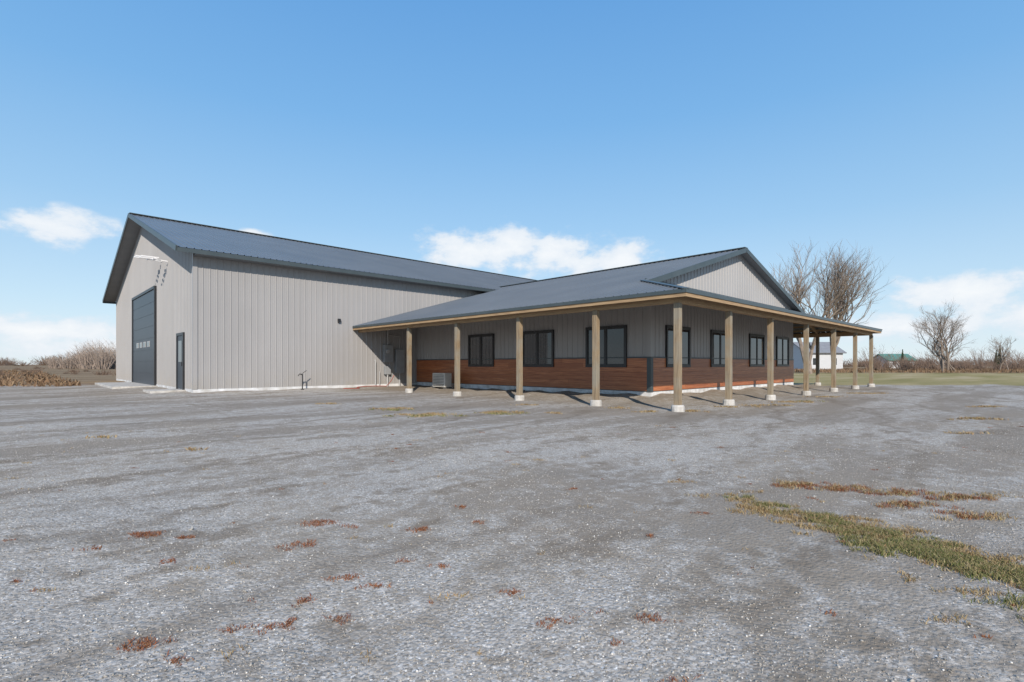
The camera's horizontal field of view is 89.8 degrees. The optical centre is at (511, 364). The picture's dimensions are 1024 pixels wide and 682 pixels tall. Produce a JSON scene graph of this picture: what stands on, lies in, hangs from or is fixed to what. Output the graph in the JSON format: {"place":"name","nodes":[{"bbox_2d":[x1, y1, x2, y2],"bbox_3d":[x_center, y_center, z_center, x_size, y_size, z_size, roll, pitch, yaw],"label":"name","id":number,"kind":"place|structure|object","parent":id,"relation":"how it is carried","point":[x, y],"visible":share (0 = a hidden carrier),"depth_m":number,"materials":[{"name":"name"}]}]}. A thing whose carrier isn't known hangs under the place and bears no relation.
{"place":"outdoors","nodes":[
{"label":"outdoors","id":0,"kind":"place"},
{"bbox_2d":[116,227,191,388],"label":"barn gable wall","id":1,"kind":"structure","parent":0,"point":[171,279],"depth_m":22.14,"materials":[{"name":"grey metal"}]},
{"bbox_2d":[132,286,156,385],"bbox_3d":[-18.061,-1.260,25.147,0.090,4.520,6.240,0,0,-44],"label":"overhead door frame","id":2,"kind":"object","parent":1,"relation":"attached to","point":[155,325],"visible":0.76,"depth_m":22.93,"materials":[{"name":"black metal"}]},
{"bbox_2d":[133,289,153,384],"bbox_3d":[-18.058,-1.235,25.151,0.050,4.330,6.000,0,0,-44],"label":"overhead door","id":3,"kind":"structure","parent":2,"relation":"in","point":[143,331],"depth_m":25.03,"materials":[{"name":"grey metal"}]},
{"bbox_2d":[176,332,184,389],"bbox_3d":[-12.558,-0.125,19.445,0.070,2.150,1.150,0,0,-44],"label":"man door frame","id":4,"kind":"object","parent":1,"relation":"attached to","point":[183,358],"visible":0.86,"depth_m":19.06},
{"bbox_2d":[177,335,181,388],"bbox_3d":[-12.547,-0.095,19.455,0.020,2.010,0.950,0,0,-44],"label":"man door","id":5,"kind":"structure","parent":4,"relation":"in","point":[179,374],"depth_m":19.54,"materials":[{"name":"metal"}]},
{"bbox_2d":[178,341,181,361],"bbox_3d":[-12.558,-0.500,19.445,0.010,0.800,0.550,0,0,-44],"label":"man door window","id":6,"kind":"structure","parent":5,"relation":"in","point":[179,351],"depth_m":19.44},
{"bbox_2d":[192,253,197,389],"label":"barn corner trim","id":7,"kind":"structure","parent":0,"point":[194,322],"depth_m":18.16,"materials":[{"name":"grey metal"}]},
{"bbox_2d":[104,218,485,303],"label":"barn soffit","id":8,"kind":"structure","parent":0,"point":[131,232],"depth_m":26.74,"materials":[{"name":"grey metal"}]},
{"bbox_2d":[131,214,535,289],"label":"barn roof front","id":9,"kind":"structure","parent":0,"point":[185,235],"depth_m":25.22,"materials":[{"name":"grey metal"}]},
{"bbox_2d":[102,212,533,303],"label":"barn roof trim","id":10,"kind":"structure","parent":9,"relation":"attached to","point":[168,242],"depth_m":22.80,"materials":[{"name":"grey metal"}]},
{"bbox_2d":[134,255,167,261],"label":"gable light fixtures","id":11,"kind":"object","parent":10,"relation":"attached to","point":[148,257],"visible":1,"depth_m":20.87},
{"bbox_2d":[374,360,379,385],"bbox_3d":[-6.054,0.464,23.075,0.250,1.373,0.109,0,0,-44],"label":"riser pipe","id":12,"kind":"object","parent":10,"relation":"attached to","point":[375,374],"visible":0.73,"depth_m":22.96,"materials":[{"name":"plastic"}]},
{"bbox_2d":[383,330,404,385],"bbox_3d":[-5.401,-0.300,23.593,1.050,3.100,0.250,0,0,-44],"label":"electric meter","id":13,"kind":"object","parent":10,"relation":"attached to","point":[399,360],"visible":0.93,"depth_m":23.62,"materials":[{"name":"metal"}]},
{"bbox_2d":[194,248,493,388],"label":"barn front wall","id":14,"kind":"structure","parent":0,"point":[261,325],"depth_m":20.63,"materials":[{"name":"grey metal"}]},
{"bbox_2d":[0,365,1023,681],"bbox_3d":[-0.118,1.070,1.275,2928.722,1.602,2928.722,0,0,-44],"label":"ground","id":15,"kind":"structure","parent":0,"point":[922,401],"depth_m":3.28,"materials":[{"name":"grey gravel"}]},
{"bbox_2d":[0,369,80,386],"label":"field grass","id":16,"kind":"structure","parent":15,"relation":"on","point":[38,380],"depth_m":31.55,"materials":[{"name":"beige plant"}]},
{"bbox_2d":[0,366,115,375],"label":"field shrubs","id":17,"kind":"object","parent":15,"relation":"on","point":[71,371],"visible":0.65,"depth_m":60.49,"materials":[{"name":"brown plant"}]},
{"bbox_2d":[41,338,115,368],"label":"pale tree row","id":18,"kind":"object","parent":15,"relation":"on","point":[106,359],"visible":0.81,"depth_m":98.42,"materials":[{"name":"beige plant"}]},
{"bbox_2d":[95,382,185,392],"bbox_3d":[-16.783,1.042,22.734,1.587,0.215,12.050,0,0,-44],"label":"door apron","id":19,"kind":"object","parent":15,"relation":"on","point":[116,385],"depth_m":22.37,"materials":[{"name":"concrete"}]},
{"bbox_2d":[116,379,416,392],"bbox_3d":[-7.112,1.166,35.699,30.332,0.568,19.522,0,0,-44],"label":"barn base panel","id":20,"kind":"object","parent":15,"relation":"on","point":[258,389],"visible":0.12,"depth_m":20.57,"materials":[{"name":"grey concrete"}]},
{"bbox_2d":[343,375,393,388],"bbox_3d":[-6.290,0.740,22.257,2.420,0.547,0.727,0,0,-44],"label":"garden hose","id":21,"kind":"object","parent":15,"relation":"on","point":[362,386],"visible":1,"depth_m":21.68,"materials":[{"name":"red rubber"}]},
{"bbox_2d":[432,373,451,388],"bbox_3d":[-3.010,0.725,22.085,0.400,0.730,0.900,0,0,-44],"label":"heat pump unit","id":22,"kind":"object","parent":15,"relation":"on","point":[443,380],"visible":0.94,"depth_m":21.84,"materials":[{"name":"grey metal"}]},
{"bbox_2d":[0,355,1004,366],"bbox_3d":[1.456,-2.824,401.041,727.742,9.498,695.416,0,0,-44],"label":"distant treeline","id":23,"kind":"object","parent":15,"relation":"on","point":[5,361],"visible":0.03,"depth_m":357.05,"materials":[{"name":"brown plant"}]},
{"bbox_2d":[3,425,1022,662],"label":"dry weeds","id":24,"kind":"object","parent":15,"relation":"on","point":[748,491],"visible":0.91,"depth_m":2.83,"materials":[{"name":"brown plant"}]},
{"bbox_2d":[3,426,1023,681],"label":"red weeds","id":25,"kind":"object","parent":15,"relation":"on","point":[287,622],"visible":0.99,"depth_m":2.41,"materials":[{"name":"red plant"}]},
{"bbox_2d":[85,392,1008,451],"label":"dry grass patches","id":26,"kind":"object","parent":15,"relation":"on","point":[618,407],"visible":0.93,"depth_m":11.51,"materials":[{"name":"beige plant"}]},
{"bbox_2d":[368,400,826,417],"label":"green grass patches","id":27,"kind":"object","parent":15,"relation":"on","point":[414,415],"depth_m":11.01,"materials":[{"name":"green plant"}]},
{"bbox_2d":[417,382,793,396],"bbox_3d":[4.402,1.091,24.483,12.728,0.518,12.594,0,0,-44],"label":"wing base panel","id":28,"kind":"object","parent":15,"relation":"on","point":[649,394],"visible":0.29,"depth_m":18.69,"materials":[{"name":"grey concrete"}]},
{"bbox_2d":[407,303,872,404],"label":"porch posts","id":29,"kind":"object","parent":15,"relation":"on","point":[677,355],"visible":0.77,"depth_m":15.33,"materials":[{"name":"beige wood"}]},
{"bbox_2d":[353,292,880,337],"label":"porch beams","id":30,"kind":"structure","parent":29,"relation":"on","point":[691,299],"depth_m":14.78,"materials":[{"name":"brown wood"}]},
{"bbox_2d":[688,288,876,328],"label":"porch roof front","id":31,"kind":"structure","parent":30,"relation":"on","point":[772,306],"depth_m":14.58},
{"bbox_2d":[405,382,874,411],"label":"post footings","id":32,"kind":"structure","parent":15,"relation":"on","point":[677,408],"depth_m":15.31,"materials":[{"name":"concrete"}]},
{"bbox_2d":[768,262,813,301],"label":"bare tree","id":33,"kind":"object","parent":15,"relation":"on","point":[792,281],"visible":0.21,"depth_m":61.09,"materials":[{"name":"brown plant"}]},
{"bbox_2d":[793,344,842,369],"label":"walls","id":34,"kind":"structure","parent":15,"relation":"on","point":[825,360],"depth_m":92.00,"materials":[{"name":"white"}]},
{"bbox_2d":[793,342,846,352],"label":"roof","id":35,"kind":"structure","parent":34,"relation":"on","point":[824,347],"depth_m":93.21,"materials":[{"name":"white metal"}]},
{"bbox_2d":[775,243,879,373],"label":"bare tree","id":36,"kind":"object","parent":15,"relation":"on","point":[827,308],"visible":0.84,"depth_m":59.44,"materials":[{"name":"brown plant"}]},
{"bbox_2d":[796,239,891,352],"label":"bare tree","id":37,"kind":"object","parent":15,"relation":"on","point":[846,296],"visible":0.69,"depth_m":60.08,"materials":[{"name":"brown plant"}]},
{"bbox_2d":[723,492,1023,623],"bbox_3d":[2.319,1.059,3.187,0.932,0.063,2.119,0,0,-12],"label":"green grass","id":38,"kind":"structure","parent":15,"relation":"on","point":[943,556],"depth_m":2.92,"materials":[{"name":"green plant"}]},
{"bbox_2d":[770,479,1017,520],"bbox_3d":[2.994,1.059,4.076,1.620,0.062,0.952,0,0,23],"label":"dry grass strip","id":39,"kind":"object","parent":15,"relation":"on","point":[796,483],"visible":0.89,"depth_m":4.09,"materials":[{"name":"brown plant"}]},
{"bbox_2d":[876,354,916,367],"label":"green roof shed","id":40,"kind":"structure","parent":15,"relation":"on","point":[891,356],"depth_m":133.49,"materials":[{"name":"white"}]},
{"bbox_2d":[857,345,1023,370],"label":"shrub thicket","id":41,"kind":"object","parent":15,"relation":"on","point":[967,364],"visible":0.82,"depth_m":97.30,"materials":[{"name":"brown plant"}]},
{"bbox_2d":[910,302,973,371],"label":"bare tree","id":42,"kind":"object","parent":15,"relation":"on","point":[941,328],"visible":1,"depth_m":70.18,"materials":[{"name":"brown plant"}]},
{"bbox_2d":[923,334,966,371],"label":"bare tree","id":43,"kind":"object","parent":15,"relation":"on","point":[944,355],"visible":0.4,"depth_m":74.49,"materials":[{"name":"brown plant"}]},
{"bbox_2d":[987,335,1016,369],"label":"bare tree","id":44,"kind":"object","parent":15,"relation":"on","point":[1003,354],"visible":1,"depth_m":72.68,"materials":[{"name":"brown plant"}]},
{"bbox_2d":[0,0,1023,364],"label":"sky","id":45,"kind":"structure","parent":0,"point":[530,139],"materials":[{"name":"blue"}]},
{"bbox_2d":[355,249,738,325],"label":"wing roof","id":46,"kind":"structure","parent":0,"point":[614,282],"depth_m":18.80,"materials":[{"name":"grey metal"}]},
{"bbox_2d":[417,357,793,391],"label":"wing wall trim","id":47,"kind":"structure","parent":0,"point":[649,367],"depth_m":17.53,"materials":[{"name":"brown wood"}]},
{"bbox_2d":[372,305,859,333],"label":"porch rafters","id":48,"kind":"object","parent":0,"point":[814,330],"visible":0.06,"depth_m":25.82,"materials":[{"name":"brown wood"}]},
{"bbox_2d":[352,247,882,333],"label":"wing roof trim","id":49,"kind":"structure","parent":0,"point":[659,279],"depth_m":16.62,"materials":[{"name":"grey metal"}]},
{"bbox_2d":[417,306,646,359],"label":"wing side wall","id":50,"kind":"structure","parent":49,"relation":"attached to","point":[435,342],"depth_m":18.60,"materials":[{"name":"grey metal"}]},
{"bbox_2d":[468,334,493,366],"bbox_3d":[-1.281,-0.580,21.182,0.065,1.330,1.600,0,0,-44],"label":"window frame","id":51,"kind":"object","parent":50,"relation":"attached to","point":[480,364],"visible":1,"depth_m":21.14,"materials":[{"name":"black metal"}]},
{"bbox_2d":[470,336,491,363],"bbox_3d":[-1.269,-0.580,21.194,0.030,1.120,1.390,0,0,-44],"label":"window pane","id":52,"kind":"object","parent":51,"relation":"in","point":[475,347],"visible":1,"depth_m":21.11,"materials":[{"name":"glass"}]},
{"bbox_2d":[417,358,646,390],"bbox_3d":[-0.190,0.305,20.081,0.022,1.007,12.598,0,0,-44],"label":"wing side wainscot","id":53,"kind":"object","parent":50,"relation":"attached to","point":[561,370],"visible":0.81,"depth_m":18.43,"materials":[{"name":"brown wood"}]},
{"bbox_2d":[523,330,553,366],"bbox_3d":[0.932,-0.580,18.885,0.065,1.330,1.600,0,0,-44],"label":"window frame","id":54,"kind":"object","parent":50,"relation":"attached to","point":[537,364],"visible":0.91,"depth_m":18.84,"materials":[{"name":"black metal"}]},
{"bbox_2d":[524,333,550,363],"bbox_3d":[0.945,-0.580,18.897,0.030,1.120,1.390,0,0,-44],"label":"window pane","id":55,"kind":"object","parent":54,"relation":"in","point":[544,345],"visible":1,"depth_m":18.81,"materials":[{"name":"glass"}]},
{"bbox_2d":[585,325,626,366],"bbox_3d":[3.042,-0.580,16.697,0.065,1.330,1.600,0,0,-44],"label":"window frame","id":56,"kind":"object","parent":50,"relation":"attached to","point":[604,328],"visible":0.95,"depth_m":16.68,"materials":[{"name":"black metal"}]},
{"bbox_2d":[589,328,623,363],"bbox_3d":[3.055,-0.580,16.709,0.030,1.120,1.390,0,0,-44],"label":"window pane","id":57,"kind":"object","parent":56,"relation":"in","point":[615,342],"visible":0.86,"depth_m":16.51,"materials":[{"name":"glass"}]},
{"bbox_2d":[647,305,653,356],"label":"wing corner trim","id":58,"kind":"structure","parent":50,"relation":"attached to","point":[650,331],"depth_m":15.55,"materials":[{"name":"grey metal"}]},
{"bbox_2d":[665,325,690,366],"bbox_3d":[5.400,-0.580,16.674,1.550,1.330,0.065,0,0,-44],"label":"window frame","id":59,"kind":"object","parent":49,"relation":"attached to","point":[689,344],"visible":0.66,"depth_m":16.80,"materials":[{"name":"black metal"}]},
{"bbox_2d":[668,328,687,363],"bbox_3d":[5.388,-0.580,16.687,1.340,1.120,0.030,0,0,-44],"label":"window pane","id":60,"kind":"object","parent":59,"relation":"in","point":[671,344],"visible":0.64,"depth_m":16.46,"materials":[{"name":"glass"}]},
{"bbox_2d":[776,336,788,365],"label":"window frame","id":61,"kind":"object","parent":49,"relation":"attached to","point":[783,339],"visible":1,"depth_m":23.26,"materials":[{"name":"black metal"}]},
{"bbox_2d":[778,339,787,363],"bbox_3d":[12.264,-0.580,23.314,1.340,1.120,0.030,0,0,-44],"label":"window pane","id":62,"kind":"object","parent":61,"relation":"in","point":[780,350],"visible":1,"depth_m":23.20,"materials":[{"name":"glass"}]},
{"bbox_2d":[556,249,845,333],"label":"wing roof","id":63,"kind":"structure","parent":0,"point":[798,329],"depth_m":26.21,"materials":[{"name":"grey metal"}]},
{"bbox_2d":[654,254,792,358],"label":"wing gable wall","id":64,"kind":"structure","parent":0,"point":[739,276],"depth_m":19.14,"materials":[{"name":"grey metal"}]},
{"bbox_2d":[710,330,724,366],"bbox_3d":[7.632,-0.580,18.826,1.550,1.330,0.065,0,0,-44],"label":"window frame","id":65,"kind":"object","parent":64,"relation":"attached to","point":[711,346],"visible":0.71,"depth_m":18.36,"materials":[{"name":"black metal"}]},
{"bbox_2d":[713,333,724,363],"bbox_3d":[7.620,-0.580,18.838,1.340,1.120,0.030,0,0,-44],"label":"window pane","id":66,"kind":"object","parent":65,"relation":"in","point":[716,345],"visible":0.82,"depth_m":18.73,"materials":[{"name":"glass"}]},
{"bbox_2d":[653,358,793,390],"bbox_3d":[8.769,0.305,19.952,12.698,1.007,0.022,0,0,-44],"label":"wing gable wainscot","id":67,"kind":"object","parent":64,"relation":"attached to","point":[710,375],"visible":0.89,"depth_m":18.35,"materials":[{"name":"brown wood"}]},
{"bbox_2d":[749,334,764,366],"bbox_3d":[10.116,-0.580,21.220,1.550,1.330,0.065,0,0,-44],"label":"window frame","id":68,"kind":"object","parent":64,"relation":"attached to","point":[757,364],"visible":1,"depth_m":21.18,"materials":[{"name":"black metal"}]},
{"bbox_2d":[751,336,762,363],"bbox_3d":[10.104,-0.580,21.233,1.340,1.120,0.030,0,0,-44],"label":"window pane","id":69,"kind":"object","parent":68,"relation":"in","point":[753,347],"visible":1,"depth_m":21.12,"materials":[{"name":"glass"}]},
{"bbox_2d":[741,253,799,311],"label":"wing gable soffit","id":70,"kind":"structure","parent":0,"point":[763,275],"depth_m":21.84,"materials":[{"name":"grey metal"}]},
{"bbox_2d":[794,367,1023,372],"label":"field grass","id":71,"kind":"structure","parent":0,"point":[897,370],"depth_m":70.89,"materials":[{"name":"plant"}]}
]}

